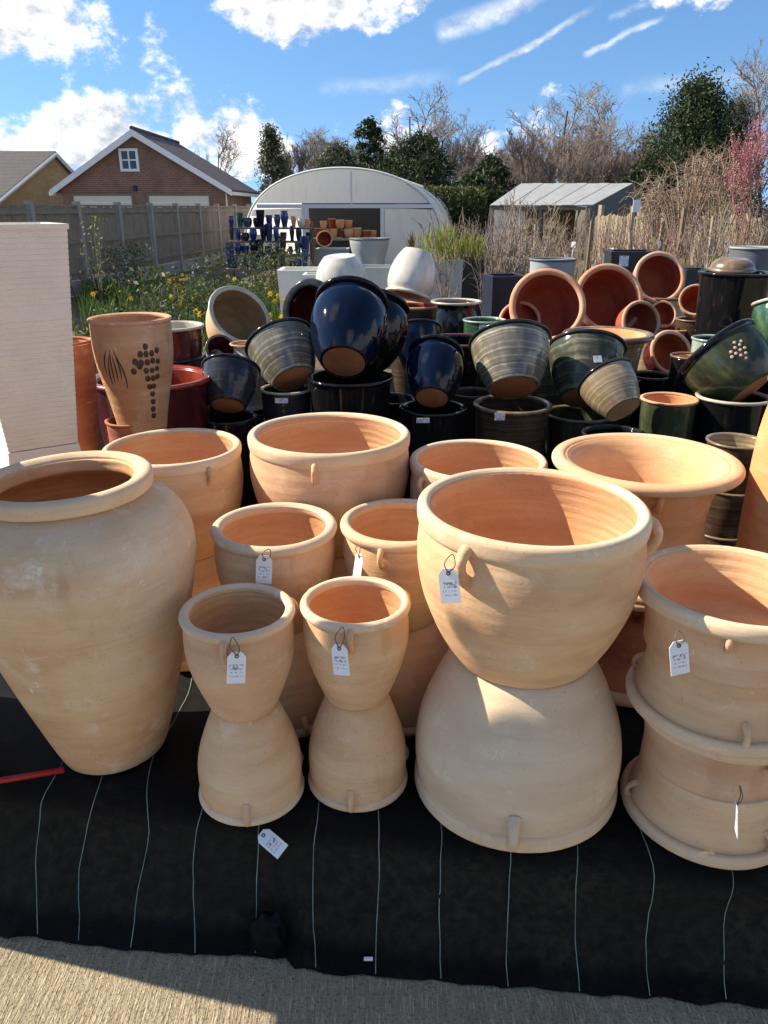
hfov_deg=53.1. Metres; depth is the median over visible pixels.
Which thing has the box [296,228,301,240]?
glazed pot
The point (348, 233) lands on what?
terracotta pot
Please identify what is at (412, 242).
spiky plant
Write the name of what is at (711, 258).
bare shrub
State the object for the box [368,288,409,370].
glazed pot
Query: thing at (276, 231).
glazed pot
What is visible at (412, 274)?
glazed pot
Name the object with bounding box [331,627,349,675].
price tag
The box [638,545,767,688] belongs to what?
terracotta pot
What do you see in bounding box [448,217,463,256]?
bare shrub
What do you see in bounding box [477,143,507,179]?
bare tree
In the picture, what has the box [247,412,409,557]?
terracotta pot
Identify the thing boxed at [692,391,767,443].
glazed pot
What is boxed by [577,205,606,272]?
bare shrub
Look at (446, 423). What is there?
glazed pot
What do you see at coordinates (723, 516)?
glazed pot
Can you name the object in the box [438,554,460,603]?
price tag
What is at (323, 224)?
terracotta pot
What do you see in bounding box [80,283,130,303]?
leafy plant
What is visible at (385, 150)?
bare tree
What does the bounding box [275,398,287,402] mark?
paper label
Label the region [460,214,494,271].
bare shrub
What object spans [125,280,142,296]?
daffodil clump
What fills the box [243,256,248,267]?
glazed pot
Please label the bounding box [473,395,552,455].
glazed pot
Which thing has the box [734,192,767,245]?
bare shrub
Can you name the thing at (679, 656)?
price tag
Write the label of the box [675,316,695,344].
glazed pot
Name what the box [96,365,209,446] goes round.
glazed pot
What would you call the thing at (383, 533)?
terracotta pot
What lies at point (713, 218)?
timber stake
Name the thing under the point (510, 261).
bare shrub
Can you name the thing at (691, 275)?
square planter
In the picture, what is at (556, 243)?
bare shrub
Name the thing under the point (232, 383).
glazed pot
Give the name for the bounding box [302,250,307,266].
glazed pot
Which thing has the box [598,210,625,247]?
bare shrub
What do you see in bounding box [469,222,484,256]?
bare shrub
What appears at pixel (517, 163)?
bare tree
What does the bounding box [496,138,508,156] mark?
bare tree
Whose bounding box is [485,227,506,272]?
bare shrub
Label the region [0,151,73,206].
brick house
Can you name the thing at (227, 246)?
glazed pot
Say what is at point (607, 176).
bare tree
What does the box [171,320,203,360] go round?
glazed pot
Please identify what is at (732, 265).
glazed pot
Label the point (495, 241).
bare shrub
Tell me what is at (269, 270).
leafy plant
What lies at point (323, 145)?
bare tree
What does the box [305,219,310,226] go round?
glazed pot
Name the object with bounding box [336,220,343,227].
terracotta pot
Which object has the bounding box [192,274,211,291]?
daffodil clump
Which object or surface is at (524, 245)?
bare shrub
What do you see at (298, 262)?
glazed pot
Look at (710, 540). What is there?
glazed pot
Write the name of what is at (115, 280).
daffodil clump
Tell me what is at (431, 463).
terracotta pot
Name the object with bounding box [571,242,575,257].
plant label
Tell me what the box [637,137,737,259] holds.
arching shrub
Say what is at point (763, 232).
bare shrub
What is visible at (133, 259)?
leafy plant
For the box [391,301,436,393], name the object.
glazed pot
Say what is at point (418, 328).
glazed pot
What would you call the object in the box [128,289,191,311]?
leafy plant
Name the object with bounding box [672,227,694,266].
bare shrub
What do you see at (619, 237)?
bare shrub
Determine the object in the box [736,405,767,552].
terracotta pot
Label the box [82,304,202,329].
leafy plant
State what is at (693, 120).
conifer tree
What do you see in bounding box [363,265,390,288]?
square planter
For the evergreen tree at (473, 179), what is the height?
3.229 m
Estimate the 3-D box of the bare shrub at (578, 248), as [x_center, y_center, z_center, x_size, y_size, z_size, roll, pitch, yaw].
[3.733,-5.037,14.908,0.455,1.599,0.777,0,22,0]
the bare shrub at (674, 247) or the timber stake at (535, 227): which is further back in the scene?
the timber stake at (535, 227)
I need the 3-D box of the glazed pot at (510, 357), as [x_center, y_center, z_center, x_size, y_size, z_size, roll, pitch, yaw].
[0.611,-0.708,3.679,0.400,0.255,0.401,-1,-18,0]
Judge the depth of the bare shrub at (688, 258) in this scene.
10.90 m
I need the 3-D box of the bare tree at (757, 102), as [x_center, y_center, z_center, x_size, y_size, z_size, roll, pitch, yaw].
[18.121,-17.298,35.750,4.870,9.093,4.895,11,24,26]
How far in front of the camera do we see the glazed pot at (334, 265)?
8.02 m
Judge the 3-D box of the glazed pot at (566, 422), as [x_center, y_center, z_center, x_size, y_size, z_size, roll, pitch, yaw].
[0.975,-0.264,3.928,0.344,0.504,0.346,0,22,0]
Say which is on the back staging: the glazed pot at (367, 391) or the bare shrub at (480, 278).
the glazed pot at (367, 391)
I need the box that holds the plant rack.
[224,221,314,277]
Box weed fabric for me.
[0,500,767,1008]
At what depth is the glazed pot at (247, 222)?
18.65 m
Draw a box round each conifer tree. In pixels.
[252,123,289,204]
[579,57,767,226]
[703,94,767,232]
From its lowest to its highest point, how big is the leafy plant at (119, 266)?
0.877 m
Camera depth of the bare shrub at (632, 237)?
10.03 m
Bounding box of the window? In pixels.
[118,148,139,171]
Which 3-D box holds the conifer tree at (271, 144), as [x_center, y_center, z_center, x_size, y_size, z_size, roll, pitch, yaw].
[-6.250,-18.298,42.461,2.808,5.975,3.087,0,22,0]
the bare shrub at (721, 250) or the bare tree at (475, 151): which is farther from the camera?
the bare tree at (475, 151)
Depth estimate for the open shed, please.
26.12 m
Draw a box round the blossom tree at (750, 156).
[720,114,767,245]
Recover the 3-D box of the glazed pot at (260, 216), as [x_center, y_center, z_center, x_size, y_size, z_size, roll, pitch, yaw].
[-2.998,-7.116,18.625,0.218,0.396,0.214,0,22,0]
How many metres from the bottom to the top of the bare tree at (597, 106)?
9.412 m
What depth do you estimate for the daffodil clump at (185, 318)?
9.69 m
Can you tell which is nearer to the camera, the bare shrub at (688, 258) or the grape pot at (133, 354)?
the grape pot at (133, 354)
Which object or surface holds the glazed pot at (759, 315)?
on the glazed pot at (763, 389)
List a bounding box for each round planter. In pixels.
[349,237,389,264]
[529,257,576,277]
[729,246,767,297]
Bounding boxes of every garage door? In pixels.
[71,194,134,207]
[146,194,211,207]
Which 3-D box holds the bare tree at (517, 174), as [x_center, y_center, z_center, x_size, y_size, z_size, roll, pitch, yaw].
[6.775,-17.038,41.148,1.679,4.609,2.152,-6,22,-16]
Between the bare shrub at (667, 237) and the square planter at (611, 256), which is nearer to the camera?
the square planter at (611, 256)
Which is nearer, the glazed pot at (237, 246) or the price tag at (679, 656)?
the price tag at (679, 656)
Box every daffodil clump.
[69,275,100,310]
[72,301,104,339]
[73,292,100,320]
[78,277,95,295]
[90,292,119,313]
[91,297,116,314]
[93,277,114,296]
[97,278,122,304]
[110,284,135,310]
[110,292,140,310]
[113,279,137,304]
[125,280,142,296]
[128,280,156,307]
[139,273,158,293]
[162,278,191,310]
[163,296,194,319]
[176,305,207,336]
[177,291,205,319]
[181,274,193,296]
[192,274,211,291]
[197,311,208,350]
[261,291,277,320]
[265,291,280,319]
[266,280,277,298]
[273,278,280,310]
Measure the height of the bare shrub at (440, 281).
1.592 m
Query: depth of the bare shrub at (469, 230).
16.24 m
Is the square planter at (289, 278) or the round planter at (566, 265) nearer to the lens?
the round planter at (566, 265)
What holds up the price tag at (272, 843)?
on the weed fabric
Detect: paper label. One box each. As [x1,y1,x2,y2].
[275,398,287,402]
[417,418,429,422]
[495,413,504,419]
[593,356,601,362]
[619,256,628,265]
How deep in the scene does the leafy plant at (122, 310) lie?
9.54 m
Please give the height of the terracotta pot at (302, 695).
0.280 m
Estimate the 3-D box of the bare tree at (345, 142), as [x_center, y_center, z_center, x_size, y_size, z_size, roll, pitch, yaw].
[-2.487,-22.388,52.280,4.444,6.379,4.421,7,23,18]
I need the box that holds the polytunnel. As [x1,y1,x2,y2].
[244,167,452,265]
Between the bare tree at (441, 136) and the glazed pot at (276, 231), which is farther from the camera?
the bare tree at (441, 136)
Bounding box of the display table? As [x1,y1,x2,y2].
[314,237,348,263]
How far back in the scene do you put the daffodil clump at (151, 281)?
14.68 m
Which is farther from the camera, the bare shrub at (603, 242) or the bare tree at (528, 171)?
the bare tree at (528, 171)
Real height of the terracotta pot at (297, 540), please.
0.280 m
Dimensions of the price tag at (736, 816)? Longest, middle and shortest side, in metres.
0.095 x 0.040 x 0.014 m
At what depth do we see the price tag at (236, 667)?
1.54 m
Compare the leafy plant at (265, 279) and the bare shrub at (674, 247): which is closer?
the bare shrub at (674, 247)
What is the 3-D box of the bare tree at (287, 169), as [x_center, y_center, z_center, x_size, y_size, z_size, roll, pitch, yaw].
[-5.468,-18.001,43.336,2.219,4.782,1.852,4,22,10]
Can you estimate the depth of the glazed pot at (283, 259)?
18.15 m
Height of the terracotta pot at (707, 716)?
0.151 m
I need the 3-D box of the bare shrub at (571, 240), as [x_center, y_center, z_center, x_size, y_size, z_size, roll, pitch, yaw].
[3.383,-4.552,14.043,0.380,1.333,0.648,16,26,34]
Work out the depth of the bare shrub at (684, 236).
12.52 m
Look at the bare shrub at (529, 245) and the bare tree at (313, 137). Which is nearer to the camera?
the bare shrub at (529, 245)
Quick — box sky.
[0,0,767,209]
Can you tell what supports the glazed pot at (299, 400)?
on the back staging
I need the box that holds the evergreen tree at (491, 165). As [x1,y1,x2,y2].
[466,152,516,244]
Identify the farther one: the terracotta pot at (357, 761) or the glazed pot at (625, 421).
the glazed pot at (625, 421)
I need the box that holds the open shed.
[489,183,642,258]
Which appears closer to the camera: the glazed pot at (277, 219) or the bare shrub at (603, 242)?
the bare shrub at (603, 242)
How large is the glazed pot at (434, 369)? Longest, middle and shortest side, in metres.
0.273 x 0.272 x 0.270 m
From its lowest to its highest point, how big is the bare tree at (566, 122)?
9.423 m
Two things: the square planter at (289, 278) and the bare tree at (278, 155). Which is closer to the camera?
the square planter at (289, 278)
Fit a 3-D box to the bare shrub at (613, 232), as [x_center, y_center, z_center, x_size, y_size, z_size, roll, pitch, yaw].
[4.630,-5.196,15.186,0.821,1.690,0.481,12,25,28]
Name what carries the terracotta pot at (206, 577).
on the weed fabric
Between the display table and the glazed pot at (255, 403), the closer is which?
the glazed pot at (255, 403)
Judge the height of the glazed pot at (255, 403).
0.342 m
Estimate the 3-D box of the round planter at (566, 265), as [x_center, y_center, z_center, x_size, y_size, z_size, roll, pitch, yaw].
[1.674,-2.113,7.767,0.471,0.864,0.468,0,22,0]
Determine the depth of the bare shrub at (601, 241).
16.12 m
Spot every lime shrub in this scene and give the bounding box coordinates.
[406,221,476,264]
[456,232,492,262]
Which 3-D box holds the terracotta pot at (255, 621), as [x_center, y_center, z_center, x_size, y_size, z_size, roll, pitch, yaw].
[-0.318,0.325,1.704,0.250,0.249,0.265,0,22,0]
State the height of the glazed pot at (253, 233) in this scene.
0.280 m
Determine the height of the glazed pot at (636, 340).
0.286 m
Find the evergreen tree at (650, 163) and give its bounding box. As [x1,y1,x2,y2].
[616,150,677,214]
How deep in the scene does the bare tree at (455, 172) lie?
52.26 m
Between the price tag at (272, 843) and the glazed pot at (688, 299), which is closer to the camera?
the price tag at (272, 843)
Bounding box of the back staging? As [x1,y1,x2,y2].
[96,373,394,450]
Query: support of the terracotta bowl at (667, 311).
on the terracotta pot at (682, 332)
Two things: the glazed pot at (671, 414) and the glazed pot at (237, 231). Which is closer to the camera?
the glazed pot at (671, 414)
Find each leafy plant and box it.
[72,322,94,360]
[77,276,118,294]
[80,215,119,305]
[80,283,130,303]
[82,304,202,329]
[90,248,139,291]
[95,305,145,313]
[99,241,163,287]
[101,264,206,339]
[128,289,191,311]
[140,271,202,314]
[165,307,202,332]
[168,250,263,317]
[171,279,222,330]
[178,289,212,305]
[180,276,241,309]
[181,292,210,322]
[203,280,274,300]
[223,275,252,286]
[231,250,278,292]
[237,242,297,296]
[247,275,277,289]
[247,286,278,307]
[249,255,293,305]
[263,248,312,269]
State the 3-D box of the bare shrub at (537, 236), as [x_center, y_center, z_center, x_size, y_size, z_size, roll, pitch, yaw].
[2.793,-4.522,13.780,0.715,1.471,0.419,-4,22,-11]
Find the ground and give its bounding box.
[70,210,764,372]
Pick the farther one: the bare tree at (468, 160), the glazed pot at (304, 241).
the bare tree at (468, 160)
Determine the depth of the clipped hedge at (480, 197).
28.58 m
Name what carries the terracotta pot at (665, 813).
on the weed fabric
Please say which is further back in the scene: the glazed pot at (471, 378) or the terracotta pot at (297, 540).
the glazed pot at (471, 378)
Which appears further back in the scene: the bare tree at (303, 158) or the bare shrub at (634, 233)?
the bare tree at (303, 158)
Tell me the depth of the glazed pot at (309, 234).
18.50 m
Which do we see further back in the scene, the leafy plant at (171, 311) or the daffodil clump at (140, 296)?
the daffodil clump at (140, 296)
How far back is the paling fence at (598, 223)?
20.38 m
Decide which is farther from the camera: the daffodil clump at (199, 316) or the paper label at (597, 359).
the daffodil clump at (199, 316)
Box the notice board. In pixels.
[632,200,640,211]
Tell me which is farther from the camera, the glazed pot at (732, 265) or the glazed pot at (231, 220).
the glazed pot at (231, 220)
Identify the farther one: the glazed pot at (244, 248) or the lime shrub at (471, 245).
the glazed pot at (244, 248)
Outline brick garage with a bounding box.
[49,126,258,208]
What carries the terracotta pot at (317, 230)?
on the display table
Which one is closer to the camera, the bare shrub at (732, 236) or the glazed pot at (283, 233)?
the bare shrub at (732, 236)
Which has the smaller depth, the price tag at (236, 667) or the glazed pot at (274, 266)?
the price tag at (236, 667)
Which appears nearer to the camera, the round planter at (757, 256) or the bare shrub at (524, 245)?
the round planter at (757, 256)
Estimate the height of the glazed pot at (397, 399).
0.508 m
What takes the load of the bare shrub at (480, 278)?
on the ground
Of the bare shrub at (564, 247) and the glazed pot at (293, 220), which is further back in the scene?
the glazed pot at (293, 220)
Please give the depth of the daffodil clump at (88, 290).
12.89 m
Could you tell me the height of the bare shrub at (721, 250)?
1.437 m
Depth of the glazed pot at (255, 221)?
18.60 m
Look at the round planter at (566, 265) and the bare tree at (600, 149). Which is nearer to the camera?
the round planter at (566, 265)
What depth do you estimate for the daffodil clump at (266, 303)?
11.39 m
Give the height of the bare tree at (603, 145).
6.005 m
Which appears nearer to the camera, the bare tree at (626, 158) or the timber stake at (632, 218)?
the timber stake at (632, 218)
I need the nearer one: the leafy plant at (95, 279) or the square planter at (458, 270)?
the square planter at (458, 270)
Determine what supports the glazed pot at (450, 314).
on the back staging
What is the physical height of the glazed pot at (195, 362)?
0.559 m
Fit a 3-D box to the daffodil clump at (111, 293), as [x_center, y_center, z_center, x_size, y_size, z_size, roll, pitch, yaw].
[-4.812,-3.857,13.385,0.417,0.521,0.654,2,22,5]
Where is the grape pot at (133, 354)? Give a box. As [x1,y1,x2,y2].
[87,312,172,433]
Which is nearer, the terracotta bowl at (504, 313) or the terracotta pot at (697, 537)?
the terracotta pot at (697, 537)
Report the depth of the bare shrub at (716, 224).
14.60 m
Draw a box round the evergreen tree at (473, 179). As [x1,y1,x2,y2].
[445,169,507,244]
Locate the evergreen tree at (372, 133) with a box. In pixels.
[349,115,393,173]
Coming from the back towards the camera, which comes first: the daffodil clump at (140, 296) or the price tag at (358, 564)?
the daffodil clump at (140, 296)
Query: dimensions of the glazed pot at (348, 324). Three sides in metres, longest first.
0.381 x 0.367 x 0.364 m
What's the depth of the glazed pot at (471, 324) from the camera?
4.58 m
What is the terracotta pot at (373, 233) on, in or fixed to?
on the display table
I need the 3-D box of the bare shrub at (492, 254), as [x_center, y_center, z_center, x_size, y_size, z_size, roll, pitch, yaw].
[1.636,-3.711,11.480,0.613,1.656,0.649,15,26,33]
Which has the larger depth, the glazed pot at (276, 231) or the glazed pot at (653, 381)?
the glazed pot at (276, 231)
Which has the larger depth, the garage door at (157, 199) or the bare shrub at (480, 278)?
the garage door at (157, 199)
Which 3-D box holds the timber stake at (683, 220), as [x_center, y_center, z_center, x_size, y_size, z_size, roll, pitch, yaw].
[4.362,-3.673,11.452,0.097,1.601,0.067,0,22,0]
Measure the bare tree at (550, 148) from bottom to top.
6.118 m
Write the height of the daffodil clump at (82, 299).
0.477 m
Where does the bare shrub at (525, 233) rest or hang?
on the ground
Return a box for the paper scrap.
[364,957,372,960]
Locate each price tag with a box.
[227,637,245,683]
[256,549,271,583]
[258,829,287,858]
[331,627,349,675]
[353,545,362,575]
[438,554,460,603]
[669,630,689,675]
[734,785,742,838]
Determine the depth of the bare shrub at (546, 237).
12.26 m
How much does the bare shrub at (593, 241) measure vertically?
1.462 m
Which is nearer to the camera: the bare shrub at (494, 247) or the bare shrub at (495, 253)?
the bare shrub at (495, 253)
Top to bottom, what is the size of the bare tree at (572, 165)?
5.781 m
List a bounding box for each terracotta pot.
[73,336,99,450]
[102,428,242,560]
[104,416,132,442]
[178,583,298,722]
[180,554,220,671]
[198,699,303,826]
[210,502,336,633]
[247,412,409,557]
[279,632,324,738]
[300,576,410,710]
[308,694,408,812]
[314,228,321,236]
[316,231,331,246]
[320,221,326,227]
[328,219,335,227]
[329,229,336,237]
[332,557,346,578]
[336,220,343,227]
[340,498,433,631]
[344,220,352,227]
[344,229,353,237]
[352,228,361,236]
[362,230,370,236]
[370,230,376,236]
[389,620,448,736]
[410,439,547,498]
[414,648,621,852]
[417,467,662,688]
[552,433,745,536]
[597,640,646,707]
[615,604,646,643]
[620,738,767,869]
[625,645,767,758]
[635,525,704,604]
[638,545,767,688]
[643,719,767,801]
[646,324,686,369]
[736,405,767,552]
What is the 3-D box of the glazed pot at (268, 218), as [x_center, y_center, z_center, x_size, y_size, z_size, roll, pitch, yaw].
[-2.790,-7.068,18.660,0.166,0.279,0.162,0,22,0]
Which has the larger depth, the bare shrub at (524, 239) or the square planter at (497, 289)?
the bare shrub at (524, 239)
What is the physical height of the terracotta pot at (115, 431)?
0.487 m
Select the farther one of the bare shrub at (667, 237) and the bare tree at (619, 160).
the bare tree at (619, 160)
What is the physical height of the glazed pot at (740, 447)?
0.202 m
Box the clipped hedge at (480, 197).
[416,183,487,252]
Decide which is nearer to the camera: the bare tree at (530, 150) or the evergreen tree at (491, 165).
the evergreen tree at (491, 165)
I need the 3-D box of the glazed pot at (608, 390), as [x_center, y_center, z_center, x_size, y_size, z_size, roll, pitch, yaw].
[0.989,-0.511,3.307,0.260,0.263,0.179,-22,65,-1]
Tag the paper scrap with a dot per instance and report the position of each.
(368, 958)
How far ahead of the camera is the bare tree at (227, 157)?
50.23 m
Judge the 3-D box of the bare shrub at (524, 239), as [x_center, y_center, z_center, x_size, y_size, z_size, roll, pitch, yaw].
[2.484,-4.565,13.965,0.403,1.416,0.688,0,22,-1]
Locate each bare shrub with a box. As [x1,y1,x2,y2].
[412,209,472,301]
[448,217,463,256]
[453,207,486,257]
[453,216,479,257]
[457,215,483,254]
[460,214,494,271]
[461,232,505,313]
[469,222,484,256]
[480,204,505,273]
[482,186,541,272]
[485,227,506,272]
[487,214,514,272]
[488,223,513,272]
[492,197,539,273]
[498,202,550,274]
[499,197,546,273]
[500,194,534,271]
[512,215,538,272]
[517,220,532,269]
[520,215,555,272]
[522,201,569,256]
[525,217,555,263]
[527,208,568,256]
[528,202,563,256]
[540,223,564,256]
[545,215,579,256]
[560,224,583,257]
[561,231,584,276]
[568,209,588,279]
[572,223,603,277]
[575,215,604,267]
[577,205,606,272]
[586,221,614,264]
[592,215,617,264]
[598,204,639,248]
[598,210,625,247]
[600,216,646,254]
[615,212,640,247]
[615,226,649,248]
[622,208,658,250]
[629,224,658,249]
[635,203,660,247]
[639,212,662,250]
[642,219,684,252]
[650,214,671,249]
[652,215,706,259]
[655,196,706,266]
[659,201,720,266]
[662,232,686,260]
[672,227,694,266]
[684,224,715,266]
[685,202,737,268]
[688,223,718,266]
[693,219,731,267]
[700,202,730,264]
[704,201,747,255]
[708,200,759,256]
[708,215,744,254]
[719,208,754,256]
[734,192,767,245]
[739,225,767,245]
[750,207,767,245]
[752,207,767,245]
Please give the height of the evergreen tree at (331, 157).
5.269 m
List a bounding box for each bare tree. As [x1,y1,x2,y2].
[194,121,248,179]
[254,142,293,178]
[274,156,298,181]
[282,133,319,177]
[283,126,347,170]
[306,132,327,168]
[314,130,374,159]
[320,135,340,165]
[367,138,399,169]
[377,80,467,172]
[434,104,498,174]
[440,134,472,182]
[440,157,465,184]
[451,141,481,181]
[458,133,493,176]
[459,159,477,177]
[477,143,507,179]
[494,150,532,206]
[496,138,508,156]
[502,121,542,182]
[505,79,643,158]
[506,135,550,182]
[509,150,528,188]
[513,148,543,183]
[523,124,559,182]
[527,145,550,182]
[531,154,562,182]
[543,131,570,182]
[546,129,589,182]
[548,123,602,182]
[555,134,586,182]
[564,134,607,210]
[571,87,659,152]
[571,136,606,237]
[572,137,619,234]
[579,132,618,181]
[585,131,611,226]
[588,159,616,223]
[604,147,628,182]
[610,143,648,182]
[625,143,647,174]
[635,131,658,155]
[721,80,767,167]
[725,36,767,217]
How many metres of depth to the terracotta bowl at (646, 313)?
4.87 m
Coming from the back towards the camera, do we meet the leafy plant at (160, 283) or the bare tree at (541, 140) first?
the bare tree at (541, 140)
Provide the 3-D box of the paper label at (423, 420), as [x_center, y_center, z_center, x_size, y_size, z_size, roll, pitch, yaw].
[0.175,-0.411,3.451,0.058,0.022,0.002,0,22,0]
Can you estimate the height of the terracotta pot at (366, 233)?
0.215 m
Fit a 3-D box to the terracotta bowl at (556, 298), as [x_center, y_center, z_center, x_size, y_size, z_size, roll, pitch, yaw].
[0.980,-1.222,4.714,0.458,0.457,0.303,-1,-3,2]
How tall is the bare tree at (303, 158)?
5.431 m
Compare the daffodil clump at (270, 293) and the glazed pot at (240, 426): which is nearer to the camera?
the glazed pot at (240, 426)
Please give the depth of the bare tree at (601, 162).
41.45 m
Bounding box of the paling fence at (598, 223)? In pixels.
[591,204,767,265]
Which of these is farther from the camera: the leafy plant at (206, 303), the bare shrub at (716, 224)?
the bare shrub at (716, 224)
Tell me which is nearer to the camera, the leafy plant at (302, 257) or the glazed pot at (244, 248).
the leafy plant at (302, 257)
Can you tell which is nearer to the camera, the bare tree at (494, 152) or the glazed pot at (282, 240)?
the glazed pot at (282, 240)
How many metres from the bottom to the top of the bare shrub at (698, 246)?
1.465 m
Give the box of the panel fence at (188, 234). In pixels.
[0,200,249,296]
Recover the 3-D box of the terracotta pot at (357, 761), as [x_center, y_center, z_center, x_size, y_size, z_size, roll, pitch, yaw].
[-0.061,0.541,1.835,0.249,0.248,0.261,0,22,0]
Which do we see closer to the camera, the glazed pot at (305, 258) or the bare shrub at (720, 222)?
the bare shrub at (720, 222)
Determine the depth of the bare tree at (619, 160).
45.00 m
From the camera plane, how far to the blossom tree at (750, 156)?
13.83 m
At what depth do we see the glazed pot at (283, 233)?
18.47 m
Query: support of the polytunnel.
on the ground
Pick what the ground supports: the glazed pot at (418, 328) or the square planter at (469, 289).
the square planter at (469, 289)
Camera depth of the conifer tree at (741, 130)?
38.16 m
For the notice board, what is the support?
attached to the timber stake at (632, 218)
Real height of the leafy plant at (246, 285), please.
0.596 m
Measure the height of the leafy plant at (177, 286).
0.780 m
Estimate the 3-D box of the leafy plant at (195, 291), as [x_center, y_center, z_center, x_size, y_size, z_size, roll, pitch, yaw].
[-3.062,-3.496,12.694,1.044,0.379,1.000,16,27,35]
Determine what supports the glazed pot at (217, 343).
on the glazed pot
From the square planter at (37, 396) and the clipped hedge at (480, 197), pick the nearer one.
the square planter at (37, 396)
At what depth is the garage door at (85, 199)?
32.35 m
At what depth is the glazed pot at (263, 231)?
18.45 m
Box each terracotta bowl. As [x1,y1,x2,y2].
[499,301,540,322]
[509,268,585,337]
[578,263,642,327]
[615,300,659,343]
[632,251,684,302]
[643,330,690,372]
[653,300,676,328]
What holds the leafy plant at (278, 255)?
on the ground
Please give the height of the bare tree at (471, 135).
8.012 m
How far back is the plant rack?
18.47 m
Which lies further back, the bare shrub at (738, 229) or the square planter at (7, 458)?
the bare shrub at (738, 229)
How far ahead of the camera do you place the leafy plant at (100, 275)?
12.37 m
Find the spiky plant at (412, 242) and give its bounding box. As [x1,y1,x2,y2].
[403,232,417,246]
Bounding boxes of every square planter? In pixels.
[0,222,77,451]
[0,440,80,468]
[277,267,317,314]
[302,272,315,279]
[315,247,349,266]
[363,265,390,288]
[429,258,462,301]
[461,258,485,315]
[481,273,524,316]
[604,249,655,272]
[680,267,706,292]
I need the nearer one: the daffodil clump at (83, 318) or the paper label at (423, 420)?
the paper label at (423, 420)
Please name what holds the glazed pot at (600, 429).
on the back staging
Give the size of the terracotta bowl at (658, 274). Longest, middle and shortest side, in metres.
0.369 x 0.365 x 0.243 m
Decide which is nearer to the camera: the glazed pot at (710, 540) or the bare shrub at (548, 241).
the glazed pot at (710, 540)
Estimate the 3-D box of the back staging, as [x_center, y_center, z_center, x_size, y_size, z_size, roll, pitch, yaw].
[0.400,-0.486,5.411,9.200,0.120,4.380,0,22,0]
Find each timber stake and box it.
[533,224,537,255]
[585,221,593,271]
[627,206,634,248]
[675,208,686,258]
[706,216,715,267]
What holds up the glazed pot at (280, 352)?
on the glazed pot at (299, 400)
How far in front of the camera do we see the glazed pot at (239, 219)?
18.66 m
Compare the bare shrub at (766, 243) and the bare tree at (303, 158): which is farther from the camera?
the bare tree at (303, 158)
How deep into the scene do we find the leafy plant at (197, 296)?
9.80 m
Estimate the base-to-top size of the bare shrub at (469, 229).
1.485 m
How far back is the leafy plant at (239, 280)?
13.80 m
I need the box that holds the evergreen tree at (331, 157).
[308,137,367,168]
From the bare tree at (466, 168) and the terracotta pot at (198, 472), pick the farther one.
the bare tree at (466, 168)
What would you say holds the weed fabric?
on the display platform
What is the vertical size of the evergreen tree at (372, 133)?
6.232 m
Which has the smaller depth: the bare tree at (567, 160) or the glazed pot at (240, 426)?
the glazed pot at (240, 426)
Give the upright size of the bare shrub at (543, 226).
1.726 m
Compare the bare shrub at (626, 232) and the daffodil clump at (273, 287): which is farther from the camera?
the bare shrub at (626, 232)
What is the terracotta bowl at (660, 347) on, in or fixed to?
on the glazed pot
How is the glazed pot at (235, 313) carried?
on the glazed pot
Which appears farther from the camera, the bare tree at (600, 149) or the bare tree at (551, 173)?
the bare tree at (600, 149)
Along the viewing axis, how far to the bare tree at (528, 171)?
42.90 m
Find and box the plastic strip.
[0,767,63,783]
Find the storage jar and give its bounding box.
[0,451,195,774]
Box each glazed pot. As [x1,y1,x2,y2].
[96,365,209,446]
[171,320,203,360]
[173,352,205,367]
[201,353,260,413]
[205,334,234,356]
[205,410,257,502]
[206,286,270,343]
[225,243,230,249]
[225,249,233,267]
[228,216,233,225]
[229,226,233,240]
[230,340,265,410]
[233,258,236,267]
[234,243,240,254]
[235,228,240,240]
[236,213,242,226]
[240,233,249,240]
[241,245,248,253]
[243,218,251,226]
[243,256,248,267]
[245,317,315,391]
[248,240,257,254]
[249,228,256,239]
[253,218,257,226]
[254,409,263,499]
[256,210,263,226]
[256,239,263,253]
[259,224,265,240]
[260,384,310,421]
[264,246,270,254]
[265,223,271,240]
[266,215,271,222]
[270,252,276,267]
[273,214,279,226]
[273,226,278,240]
[277,236,285,251]
[278,252,285,267]
[280,211,287,226]
[280,232,286,238]
[282,278,323,323]
[289,226,293,240]
[291,216,295,226]
[294,242,300,254]
[295,258,301,266]
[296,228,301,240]
[297,218,304,226]
[300,236,308,253]
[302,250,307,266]
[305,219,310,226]
[306,232,311,240]
[307,369,392,418]
[310,275,387,377]
[316,253,366,281]
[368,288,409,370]
[386,247,435,302]
[389,392,413,422]
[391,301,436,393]
[398,318,441,370]
[399,400,466,498]
[406,334,463,407]
[431,298,481,333]
[441,333,484,387]
[451,387,489,438]
[463,316,505,333]
[468,319,551,398]
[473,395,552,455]
[529,358,565,404]
[545,405,611,469]
[549,329,626,407]
[562,326,654,374]
[577,358,639,420]
[581,424,646,435]
[612,376,640,425]
[629,370,668,428]
[637,294,684,369]
[639,392,698,439]
[666,352,696,397]
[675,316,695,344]
[677,318,767,401]
[679,284,698,317]
[691,334,714,351]
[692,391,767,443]
[694,269,767,334]
[705,432,756,494]
[705,493,744,538]
[705,534,736,546]
[708,257,755,273]
[751,298,767,341]
[757,382,767,394]
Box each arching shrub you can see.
[620,161,710,250]
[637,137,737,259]
[670,137,767,266]
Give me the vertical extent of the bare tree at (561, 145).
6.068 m
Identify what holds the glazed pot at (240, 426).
on the back staging
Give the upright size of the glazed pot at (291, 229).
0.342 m
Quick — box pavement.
[0,936,767,1023]
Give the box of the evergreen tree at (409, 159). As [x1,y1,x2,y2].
[369,124,461,192]
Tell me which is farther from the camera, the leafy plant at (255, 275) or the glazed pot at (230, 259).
the glazed pot at (230, 259)
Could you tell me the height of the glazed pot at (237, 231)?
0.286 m
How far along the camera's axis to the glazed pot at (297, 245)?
18.29 m
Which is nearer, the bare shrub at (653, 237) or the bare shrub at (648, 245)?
the bare shrub at (648, 245)
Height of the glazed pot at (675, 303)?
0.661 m

